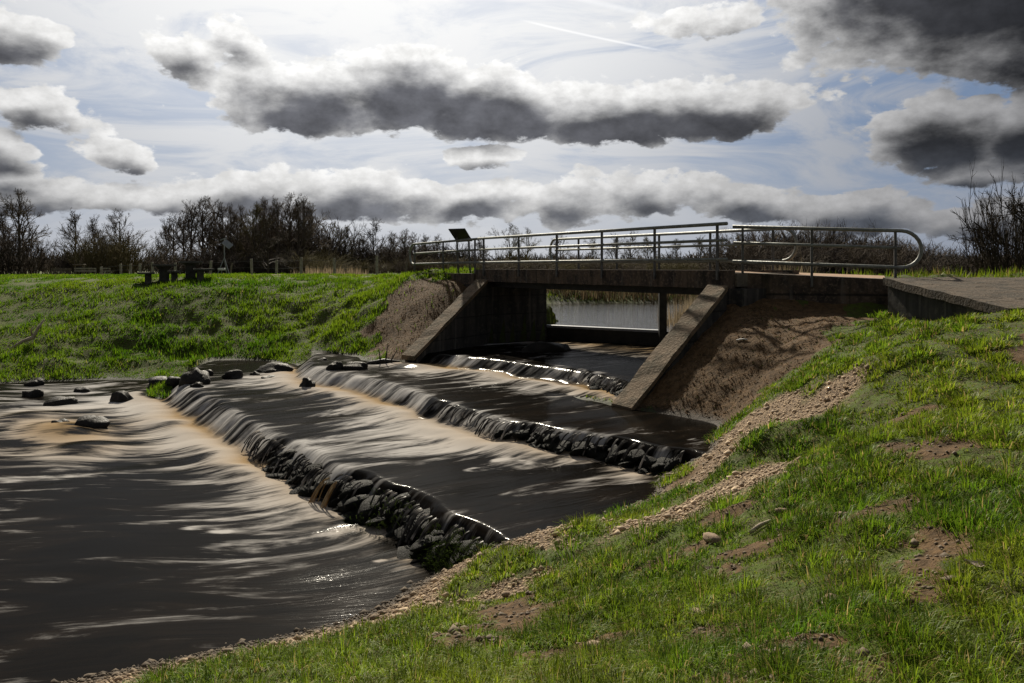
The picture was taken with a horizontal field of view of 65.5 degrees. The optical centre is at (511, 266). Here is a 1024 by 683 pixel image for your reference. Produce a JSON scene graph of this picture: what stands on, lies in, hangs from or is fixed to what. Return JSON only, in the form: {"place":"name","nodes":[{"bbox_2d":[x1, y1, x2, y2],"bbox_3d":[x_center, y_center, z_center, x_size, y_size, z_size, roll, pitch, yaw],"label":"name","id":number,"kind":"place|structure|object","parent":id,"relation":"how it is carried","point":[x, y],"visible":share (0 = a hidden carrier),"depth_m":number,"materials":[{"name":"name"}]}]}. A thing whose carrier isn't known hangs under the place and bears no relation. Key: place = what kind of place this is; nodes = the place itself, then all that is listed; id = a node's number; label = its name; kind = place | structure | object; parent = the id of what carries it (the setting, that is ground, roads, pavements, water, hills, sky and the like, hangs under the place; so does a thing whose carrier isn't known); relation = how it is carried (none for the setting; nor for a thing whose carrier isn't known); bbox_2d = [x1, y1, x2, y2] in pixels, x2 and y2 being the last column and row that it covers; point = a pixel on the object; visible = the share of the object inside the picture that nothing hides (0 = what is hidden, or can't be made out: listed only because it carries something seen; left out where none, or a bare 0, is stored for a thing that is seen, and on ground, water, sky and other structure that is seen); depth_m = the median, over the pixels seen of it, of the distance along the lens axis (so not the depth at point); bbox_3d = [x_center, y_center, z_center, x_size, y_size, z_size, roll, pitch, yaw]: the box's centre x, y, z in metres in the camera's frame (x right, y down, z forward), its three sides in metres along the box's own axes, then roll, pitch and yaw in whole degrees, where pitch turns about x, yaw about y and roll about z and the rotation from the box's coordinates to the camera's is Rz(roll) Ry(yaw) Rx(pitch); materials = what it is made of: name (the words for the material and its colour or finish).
{"place":"outdoors","nodes":[
{"label":"outdoors","id":0,"kind":"place"},
{"bbox_2d":[0,339,716,682],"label":"river","id":1,"kind":"structure","parent":0,"point":[140,529],"depth_m":12.44,"materials":[{"name":"liquid"}]},
{"bbox_2d":[43,396,78,405],"bbox_3d":[-11.985,3.684,21.145,0.760,0.467,0.666,0,0,18],"label":"river rock","id":2,"kind":"object","parent":1,"relation":"in","point":[57,400],"visible":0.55,"depth_m":21.05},
{"bbox_2d":[74,415,109,427],"bbox_3d":[-9.308,3.628,17.716,0.730,0.637,0.546,0,0,-6],"label":"river rock","id":3,"kind":"object","parent":1,"relation":"in","point":[93,421],"visible":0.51,"depth_m":17.60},
{"bbox_2d":[110,390,133,402],"bbox_3d":[-10.565,3.688,21.600,0.671,0.683,0.486,0,0,28],"label":"river rock","id":4,"kind":"object","parent":1,"relation":"in","point":[121,396],"visible":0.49,"depth_m":21.45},
{"bbox_2d":[178,367,210,386],"bbox_3d":[-8.640,3.175,21.895,1.048,0.814,0.695,0,0,29],"label":"river rock","id":5,"kind":"object","parent":1,"relation":"in","point":[195,375],"visible":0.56,"depth_m":21.73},
{"bbox_2d":[221,370,242,378],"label":"river rock","id":6,"kind":"object","parent":1,"relation":"in","point":[234,374],"visible":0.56,"depth_m":22.75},
{"bbox_2d":[255,362,293,372],"bbox_3d":[-7.237,3.161,24.273,0.936,0.481,0.946,0,0,-34],"label":"river rock","id":7,"kind":"object","parent":1,"relation":"in","point":[271,367],"visible":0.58,"depth_m":24.13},
{"bbox_2d":[521,341,570,352],"bbox_3d":[1.057,2.556,24.173,1.551,0.642,1.107,0,0,0],"label":"river rock","id":8,"kind":"object","parent":1,"relation":"in","point":[545,347],"visible":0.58,"depth_m":23.72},
{"bbox_2d":[589,379,622,396],"bbox_3d":[0.187,3.043,20.576,1.476,0.861,9.188,0,0,-37],"label":"stone weir","id":9,"kind":"object","parent":1,"relation":"in","point":[617,391],"visible":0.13,"depth_m":18.12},
{"bbox_2d":[658,293,666,344],"bbox_3d":[4.775,1.812,25.530,0.370,2.475,0.380,0,0,0],"label":"gauge post","id":10,"kind":"object","parent":1,"relation":"in","point":[662,316],"visible":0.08,"depth_m":25.48,"materials":[{"name":"grey paint"}]},
{"bbox_2d":[0,269,1023,682],"bbox_3d":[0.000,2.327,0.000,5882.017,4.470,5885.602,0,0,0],"label":"ground","id":11,"kind":"structure","parent":0,"point":[730,371],"depth_m":13.39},
{"bbox_2d":[0,208,30,242],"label":"bare tree","id":12,"kind":"object","parent":11,"relation":"on","point":[2,225],"visible":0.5,"depth_m":79.99,"materials":[{"name":"grey plant"}]},
{"bbox_2d":[0,228,50,274],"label":"shrub","id":13,"kind":"object","parent":11,"relation":"on","point":[22,263],"visible":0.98,"depth_m":70.89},
{"bbox_2d":[0,187,51,273],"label":"bare tree","id":14,"kind":"object","parent":11,"relation":"on","point":[13,216],"visible":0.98,"depth_m":72.08,"materials":[{"name":"brown plant"}]},
{"bbox_2d":[0,220,54,274],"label":"shrub","id":15,"kind":"object","parent":11,"relation":"on","point":[41,264],"visible":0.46,"depth_m":76.00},
{"bbox_2d":[0,229,58,273],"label":"shrub","id":16,"kind":"object","parent":11,"relation":"on","point":[44,268],"visible":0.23,"depth_m":80.46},
{"bbox_2d":[37,249,80,273],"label":"shrub","id":17,"kind":"object","parent":11,"relation":"on","point":[57,263],"visible":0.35,"depth_m":85.75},
{"bbox_2d":[57,210,86,273],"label":"bare tree","id":18,"kind":"object","parent":11,"relation":"on","point":[75,218],"visible":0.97,"depth_m":81.64,"materials":[{"name":"grey plant"}]},
{"bbox_2d":[50,223,121,273],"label":"shrub","id":19,"kind":"object","parent":11,"relation":"on","point":[74,247],"visible":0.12,"depth_m":88.97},
{"bbox_2d":[81,213,108,248],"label":"bare tree","id":20,"kind":"object","parent":11,"relation":"on","point":[93,229],"visible":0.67,"depth_m":87.89,"materials":[{"name":"grey plant"}]},
{"bbox_2d":[53,222,139,273],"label":"shrub","id":21,"kind":"object","parent":11,"relation":"on","point":[74,254],"visible":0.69,"depth_m":80.13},
{"bbox_2d":[91,208,142,273],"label":"bare tree","id":22,"kind":"object","parent":11,"relation":"on","point":[111,227],"visible":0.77,"depth_m":84.83,"materials":[{"name":"grey plant"}]},
{"bbox_2d":[82,222,174,273],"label":"shrub","id":23,"kind":"object","parent":11,"relation":"on","point":[135,256],"visible":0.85,"depth_m":81.14,"materials":[{"name":"plant"}]},
{"bbox_2d":[152,264,175,281],"bbox_3d":[-15.720,0.345,36.000,0.980,0.905,1.700,0,0,-23],"label":"picnic table","id":24,"kind":"object","parent":11,"relation":"on","point":[163,274],"visible":0.93,"depth_m":35.50,"materials":[{"name":"concrete"}]},
{"bbox_2d":[142,243,201,273],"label":"shrub","id":25,"kind":"object","parent":11,"relation":"on","point":[161,257],"visible":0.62,"depth_m":77.47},
{"bbox_2d":[150,213,196,257],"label":"bare tree","id":26,"kind":"object","parent":11,"relation":"on","point":[185,235],"visible":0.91,"depth_m":85.75,"materials":[{"name":"grey plant"}]},
{"bbox_2d":[161,199,204,252],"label":"bare tree","id":27,"kind":"object","parent":11,"relation":"on","point":[190,221],"visible":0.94,"depth_m":88.04,"materials":[{"name":"grey plant"}]},
{"bbox_2d":[168,210,201,254],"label":"bare tree","id":28,"kind":"object","parent":11,"relation":"on","point":[181,224],"visible":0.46,"depth_m":91.89,"materials":[{"name":"grey plant"}]},
{"bbox_2d":[157,247,218,273],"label":"shrub","id":29,"kind":"object","parent":11,"relation":"on","point":[199,257],"visible":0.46,"depth_m":79.69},
{"bbox_2d":[179,261,202,278],"bbox_3d":[-14.650,0.200,36.300,0.980,0.905,1.700,0,0,-23],"label":"picnic table","id":30,"kind":"object","parent":11,"relation":"on","point":[190,272],"visible":0.93,"depth_m":35.82,"materials":[{"name":"wood"}]},
{"bbox_2d":[183,196,220,259],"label":"bare tree","id":31,"kind":"object","parent":11,"relation":"on","point":[207,214],"visible":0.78,"depth_m":90.00,"materials":[{"name":"grey plant"}]},
{"bbox_2d":[179,198,233,272],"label":"bare tree","id":32,"kind":"object","parent":11,"relation":"on","point":[213,214],"visible":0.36,"depth_m":93.62,"materials":[{"name":"grey plant"}]},
{"bbox_2d":[173,246,246,273],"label":"shrub","id":33,"kind":"object","parent":11,"relation":"on","point":[221,260],"visible":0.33,"depth_m":80.34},
{"bbox_2d":[201,199,229,272],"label":"bare tree","id":34,"kind":"object","parent":11,"relation":"on","point":[220,211],"visible":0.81,"depth_m":89.63,"materials":[{"name":"grey plant"}]},
{"bbox_2d":[210,202,247,255],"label":"bare tree","id":35,"kind":"object","parent":11,"relation":"on","point":[229,229],"visible":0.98,"depth_m":87.49,"materials":[{"name":"brown plant"}]},
{"bbox_2d":[211,251,256,273],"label":"shrub","id":36,"kind":"object","parent":11,"relation":"on","point":[244,264],"visible":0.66,"depth_m":80.37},
{"bbox_2d":[0,265,473,397],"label":"bank grass","id":37,"kind":"structure","parent":11,"relation":"on","point":[351,279],"depth_m":30.12,"materials":[{"name":"plant"}]},
{"bbox_2d":[100,256,377,274],"bbox_3d":[-20.718,0.068,55.035,26.569,1.547,2.344,0,0,27],"label":"wire fence","id":38,"kind":"object","parent":11,"relation":"on","point":[251,267],"visible":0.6,"depth_m":52.93,"materials":[{"name":"brown wood"}]},
{"bbox_2d":[225,204,257,270],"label":"bare tree","id":39,"kind":"object","parent":11,"relation":"on","point":[240,211],"visible":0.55,"depth_m":91.99,"materials":[{"name":"brown plant"}]},
{"bbox_2d":[226,201,277,255],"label":"bare tree","id":40,"kind":"object","parent":11,"relation":"on","point":[257,210],"visible":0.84,"depth_m":87.39,"materials":[{"name":"brown plant"}]},
{"bbox_2d":[201,208,315,260],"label":"shrub","id":41,"kind":"object","parent":11,"relation":"on","point":[218,249],"visible":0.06,"depth_m":95.93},
{"bbox_2d":[241,254,284,273],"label":"shrub","id":42,"kind":"object","parent":11,"relation":"on","point":[272,265],"visible":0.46,"depth_m":81.13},
{"bbox_2d":[236,199,291,255],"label":"bare tree","id":43,"kind":"object","parent":11,"relation":"on","point":[258,227],"visible":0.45,"depth_m":89.17,"materials":[{"name":"brown plant"}]},
{"bbox_2d":[243,218,295,273],"bbox_3d":[-18.405,-1.570,60.655,4.193,4.450,5.476,0,0,38],"label":"bare tree","id":44,"kind":"object","parent":11,"relation":"on","point":[255,229],"visible":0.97,"depth_m":59.72,"materials":[{"name":"grey plant"}]},
{"bbox_2d":[257,196,289,264],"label":"bare tree","id":45,"kind":"object","parent":11,"relation":"on","point":[274,211],"visible":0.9,"depth_m":87.62,"materials":[{"name":"brown plant"}]},
{"bbox_2d":[247,245,308,272],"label":"shrub","id":46,"kind":"object","parent":11,"relation":"on","point":[288,255],"visible":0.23,"depth_m":86.43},
{"bbox_2d":[270,192,308,270],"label":"bare tree","id":47,"kind":"object","parent":11,"relation":"on","point":[285,209],"visible":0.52,"depth_m":91.60,"materials":[{"name":"brown plant"}]},
{"bbox_2d":[251,220,350,272],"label":"shrub","id":48,"kind":"object","parent":11,"relation":"on","point":[331,245],"visible":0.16,"depth_m":96.43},
{"bbox_2d":[282,195,322,268],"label":"bare tree","id":49,"kind":"object","parent":11,"relation":"on","point":[299,222],"visible":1,"depth_m":87.96,"materials":[{"name":"brown plant"}]},
{"bbox_2d":[278,248,326,273],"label":"shrub","id":50,"kind":"object","parent":11,"relation":"on","point":[305,261],"visible":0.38,"depth_m":78.49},
{"bbox_2d":[287,201,332,261],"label":"bare tree","id":51,"kind":"object","parent":11,"relation":"on","point":[312,243],"visible":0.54,"depth_m":94.50,"materials":[{"name":"brown plant"}]},
{"bbox_2d":[251,212,374,265],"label":"shrub","id":52,"kind":"object","parent":11,"relation":"on","point":[354,244],"visible":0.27,"depth_m":99.11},
{"bbox_2d":[299,194,329,257],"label":"bare tree","id":53,"kind":"object","parent":11,"relation":"on","point":[307,212],"visible":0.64,"depth_m":91.70,"materials":[{"name":"brown plant"}]},
{"bbox_2d":[303,253,353,271],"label":"shrub","id":54,"kind":"object","parent":11,"relation":"on","point":[320,265],"visible":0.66,"depth_m":71.91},
{"bbox_2d":[307,243,354,267],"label":"shrub","id":55,"kind":"object","parent":11,"relation":"on","point":[331,255],"visible":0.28,"depth_m":94.44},
{"bbox_2d":[342,362,367,369],"bbox_3d":[-4.371,2.924,22.279,0.662,0.540,0.490,0,0,8],"label":"river rock","id":56,"kind":"object","parent":11,"relation":"on","point":[356,366],"visible":0.48,"depth_m":22.13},
{"bbox_2d":[261,449,487,567],"bbox_3d":[-5.066,3.765,15.643,1.275,1.073,17.926,0,0,-35],"label":"stone weir","id":57,"kind":"object","parent":11,"relation":"on","point":[347,507],"visible":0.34,"depth_m":11.40,"materials":[{"name":"stone"}]},
{"bbox_2d":[344,487,494,573],"bbox_3d":[-1.226,3.423,10.114,0.583,0.584,3.393,0,0,-35],"label":"weir moss","id":58,"kind":"object","parent":57,"relation":"on","point":[455,555],"visible":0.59,"depth_m":9.56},
{"bbox_2d":[241,370,684,562],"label":"falling water","id":59,"kind":"structure","parent":57,"relation":"on","point":[415,512],"depth_m":12.88,"materials":[{"name":"liquid"}]},
{"bbox_2d":[357,218,399,267],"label":"bare tree","id":60,"kind":"object","parent":11,"relation":"on","point":[372,239],"visible":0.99,"depth_m":88.11,"materials":[{"name":"grey plant"}]},
{"bbox_2d":[376,243,428,271],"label":"shrub","id":61,"kind":"object","parent":11,"relation":"on","point":[396,256],"visible":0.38,"depth_m":93.26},
{"bbox_2d":[371,235,454,272],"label":"shrub","id":62,"kind":"object","parent":11,"relation":"on","point":[389,252],"visible":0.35,"depth_m":93.32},
{"bbox_2d":[401,279,487,362],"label":"wing wall","id":63,"kind":"structure","parent":11,"relation":"on","point":[460,321],"depth_m":24.97,"materials":[{"name":"concrete"}]},
{"bbox_2d":[407,238,482,261],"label":"shrub","id":64,"kind":"object","parent":11,"relation":"on","point":[450,256],"visible":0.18,"depth_m":97.19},
{"bbox_2d":[424,273,475,286],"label":"kerb wall","id":65,"kind":"structure","parent":11,"relation":"on","point":[466,279],"depth_m":27.55,"materials":[{"name":"concrete"}]},
{"bbox_2d":[409,238,478,273],"bbox_3d":[-2.659,-0.171,29.725,0.089,1.642,6.089,0,0,-30],"label":"metal railing","id":66,"kind":"object","parent":65,"relation":"on","point":[474,262],"visible":0.81,"depth_m":29.48,"materials":[{"name":"metal"}]},
{"bbox_2d":[448,228,470,272],"bbox_3d":[-1.825,-0.454,28.504,0.560,1.814,1.099,0,0,16],"label":"information board","id":67,"kind":"object","parent":11,"relation":"on","point":[460,233],"visible":0.7,"depth_m":28.54,"materials":[{"name":"metal"}]},
{"bbox_2d":[429,238,490,264],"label":"shrub","id":68,"kind":"object","parent":11,"relation":"on","point":[458,252],"visible":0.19,"depth_m":98.94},
{"bbox_2d":[4,249,981,270],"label":"woodland","id":69,"kind":"object","parent":11,"relation":"on","point":[566,258],"visible":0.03,"depth_m":155.44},
{"bbox_2d":[487,222,526,260],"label":"bare tree","id":70,"kind":"object","parent":11,"relation":"on","point":[509,256],"visible":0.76,"depth_m":94.53,"materials":[{"name":"brown plant"}]},
{"bbox_2d":[508,228,542,266],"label":"bare tree","id":71,"kind":"object","parent":11,"relation":"on","point":[527,252],"visible":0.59,"depth_m":98.48,"materials":[{"name":"brown plant"}]},
{"bbox_2d":[290,258,818,332],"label":"reeds","id":72,"kind":"object","parent":11,"relation":"on","point":[675,319],"visible":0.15,"depth_m":46.83,"materials":[{"name":"brown plant"}]},
{"bbox_2d":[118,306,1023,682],"bbox_3d":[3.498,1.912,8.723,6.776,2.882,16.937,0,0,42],"label":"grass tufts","id":73,"kind":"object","parent":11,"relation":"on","point":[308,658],"visible":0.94,"depth_m":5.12,"materials":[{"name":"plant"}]},
{"bbox_2d":[492,427,695,474],"bbox_3d":[-1.739,3.378,17.023,1.282,0.937,14.040,0,0,-39],"label":"stone weir","id":74,"kind":"object","parent":11,"relation":"on","point":[658,466],"visible":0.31,"depth_m":13.22,"materials":[{"name":"stone"}]},
{"bbox_2d":[547,324,657,345],"bbox_3d":[2.928,2.650,27.104,4.590,1.200,0.310,0,0,33],"label":"sluice weir","id":75,"kind":"object","parent":11,"relation":"on","point":[608,335],"visible":0.29,"depth_m":26.85,"materials":[{"name":"grey paint"}]},
{"bbox_2d":[364,278,864,423],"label":"dead litter","id":76,"kind":"object","parent":11,"relation":"on","point":[780,325],"visible":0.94,"depth_m":15.98,"materials":[{"name":"plant"}]},
{"bbox_2d":[213,313,1023,682],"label":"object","id":77,"kind":"object","parent":11,"relation":"on","point":[775,547],"visible":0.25,"depth_m":5.41,"materials":[{"name":"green plant"}]},
{"bbox_2d":[476,269,798,342],"bbox_3d":[2.919,1.815,23.070,2.550,3.470,11.446,0,0,-34],"label":"footbridge","id":78,"kind":"object","parent":11,"relation":"on","point":[512,296],"visible":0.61,"depth_m":22.98,"materials":[{"name":"concrete"}]},
{"bbox_2d":[477,222,727,279],"bbox_3d":[1.839,-0.355,22.301,0.084,1.310,10.726,0,0,-34],"label":"metal railing","id":79,"kind":"object","parent":78,"relation":"on","point":[717,259],"visible":1,"depth_m":20.96,"materials":[{"name":"metal"}]},
{"bbox_2d":[549,229,797,269],"bbox_3d":[4.141,-0.345,23.625,0.084,1.290,10.184,0,0,-34],"label":"metal railing","id":80,"kind":"object","parent":78,"relation":"on","point":[710,245],"visible":0.68,"depth_m":22.83,"materials":[{"name":"metal"}]},
{"bbox_2d":[611,285,727,409],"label":"wing wall","id":81,"kind":"structure","parent":11,"relation":"on","point":[705,311],"depth_m":16.91,"materials":[{"name":"concrete"}]},
{"bbox_2d":[703,532,720,543],"bbox_3d":[1.625,2.194,6.439,0.109,0.078,0.214,6,-8,-12],"label":"loose stone","id":82,"kind":"object","parent":11,"relation":"on","point":[713,537],"visible":0.97,"depth_m":6.39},
{"bbox_2d":[708,242,771,269],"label":"shrub","id":83,"kind":"object","parent":11,"relation":"on","point":[729,267],"visible":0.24,"depth_m":53.03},
{"bbox_2d":[708,232,784,269],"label":"shrub","id":84,"kind":"object","parent":11,"relation":"on","point":[729,242],"visible":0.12,"depth_m":58.22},
{"bbox_2d":[721,241,809,269],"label":"shrub","id":85,"kind":"object","parent":11,"relation":"on","point":[746,265],"visible":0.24,"depth_m":50.27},
{"bbox_2d":[706,235,825,270],"bbox_3d":[16.796,-0.629,52.687,7.476,3.166,6.542,0,0,-13],"label":"shrub","id":86,"kind":"object","parent":11,"relation":"on","point":[748,249],"visible":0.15,"depth_m":52.14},
{"bbox_2d":[548,263,1023,301],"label":"rough grass","id":87,"kind":"structure","parent":11,"relation":"on","point":[1000,274],"depth_m":20.27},
{"bbox_2d":[744,241,830,272],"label":"shrub","id":88,"kind":"object","parent":11,"relation":"on","point":[781,267],"visible":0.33,"depth_m":47.35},
{"bbox_2d":[758,217,855,253],"bbox_3d":[21.721,-1.488,58.944,6.938,4.432,7.929,0,0,-9],"label":"shrub","id":89,"kind":"object","parent":11,"relation":"on","point":[782,232],"visible":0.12,"depth_m":58.33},
{"bbox_2d":[763,246,850,273],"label":"shrub","id":90,"kind":"object","parent":11,"relation":"on","point":[822,269],"visible":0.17,"depth_m":48.19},
{"bbox_2d":[735,272,887,304],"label":"retaining wall","id":91,"kind":"structure","parent":11,"relation":"on","point":[837,290],"depth_m":17.80,"materials":[{"name":"concrete"}]},
{"bbox_2d":[732,225,923,286],"bbox_3d":[6.974,-0.214,17.728,3.983,1.488,0.084,0,0,14],"label":"metal railing","id":92,"kind":"object","parent":91,"relation":"on","point":[811,264],"visible":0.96,"depth_m":17.71,"materials":[{"name":"metal"}]},
{"bbox_2d":[778,238,865,273],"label":"shrub","id":93,"kind":"object","parent":11,"relation":"on","point":[826,261],"visible":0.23,"depth_m":50.31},
{"bbox_2d":[760,220,886,259],"bbox_3d":[21.542,-1.366,55.428,8.404,4.278,7.969,0,0,44],"label":"shrub","id":94,"kind":"object","parent":11,"relation":"on","point":[843,236],"visible":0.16,"depth_m":54.69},
{"bbox_2d":[777,236,872,273],"bbox_3d":[20.769,-0.626,52.659,6.888,3.025,6.027,0,0,-32],"label":"shrub","id":95,"kind":"object","parent":11,"relation":"on","point":[830,251],"visible":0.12,"depth_m":51.27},
{"bbox_2d":[775,219,889,257],"bbox_3d":[22.723,-1.286,55.632,7.881,4.011,7.472,0,0,37],"label":"shrub","id":96,"kind":"object","parent":11,"relation":"on","point":[833,234],"visible":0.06,"depth_m":54.59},
{"bbox_2d":[819,242,926,275],"bbox_3d":[22.024,-0.412,48.692,6.066,2.720,5.308,0,0,19],"label":"shrub","id":97,"kind":"object","parent":11,"relation":"on","point":[854,257],"visible":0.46,"depth_m":48.32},
{"bbox_2d":[840,235,958,275],"bbox_3d":[23.972,-0.557,49.494,6.796,2.836,5.946,0,0,14],"label":"shrub","id":98,"kind":"object","parent":11,"relation":"on","point":[888,262],"visible":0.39,"depth_m":48.28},
{"bbox_2d":[883,252,951,274],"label":"shrub","id":99,"kind":"object","parent":11,"relation":"on","point":[941,263],"visible":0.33,"depth_m":44.55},
{"bbox_2d":[873,243,967,274],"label":"shrub","id":100,"kind":"object","parent":11,"relation":"on","point":[936,255],"visible":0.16,"depth_m":47.39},
{"bbox_2d":[881,239,972,264],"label":"shrub","id":101,"kind":"object","parent":11,"relation":"on","point":[936,250],"visible":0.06,"depth_m":51.07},
{"bbox_2d":[890,251,975,274],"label":"shrub","id":102,"kind":"object","parent":11,"relation":"on","point":[931,265],"visible":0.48,"depth_m":43.52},
{"bbox_2d":[883,277,1023,321],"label":"concrete ramp","id":103,"kind":"structure","parent":11,"relation":"on","point":[927,298],"depth_m":14.80,"materials":[{"name":"concrete"}]},
{"bbox_2d":[942,212,1023,275],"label":"shrub","id":104,"kind":"object","parent":11,"relation":"on","point":[980,261],"visible":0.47,"depth_m":31.48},
{"bbox_2d":[947,173,1023,247],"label":"bare tree","id":105,"kind":"object","parent":11,"relation":"on","point":[1010,211],"visible":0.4,"depth_m":32.30,"materials":[{"name":"brown plant"}]},
{"bbox_2d":[950,160,1023,275],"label":"shrub","id":106,"kind":"object","parent":11,"relation":"on","point":[1000,246],"visible":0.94,"depth_m":30.72,"materials":[{"name":"plant"}]},
{"bbox_2d":[0,0,1023,260],"label":"sky","id":107,"kind":"structure","parent":0,"point":[430,118],"materials":[{"name":"grey"}]},
{"bbox_2d":[50,360,974,682],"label":"gravel","id":108,"kind":"structure","parent":0,"point":[116,676],"depth_m":7.84,"materials":[{"name":"gravel"}]},
{"bbox_2d":[548,303,687,331],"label":"pond water","id":109,"kind":"structure","parent":0,"point":[631,315],"depth_m":35.10,"materials":[{"name":"grey liquid"}]},
{"bbox_2d":[735,271,884,277],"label":"approach path","id":110,"kind":"structure","parent":0,"point":[850,275],"depth_m":19.39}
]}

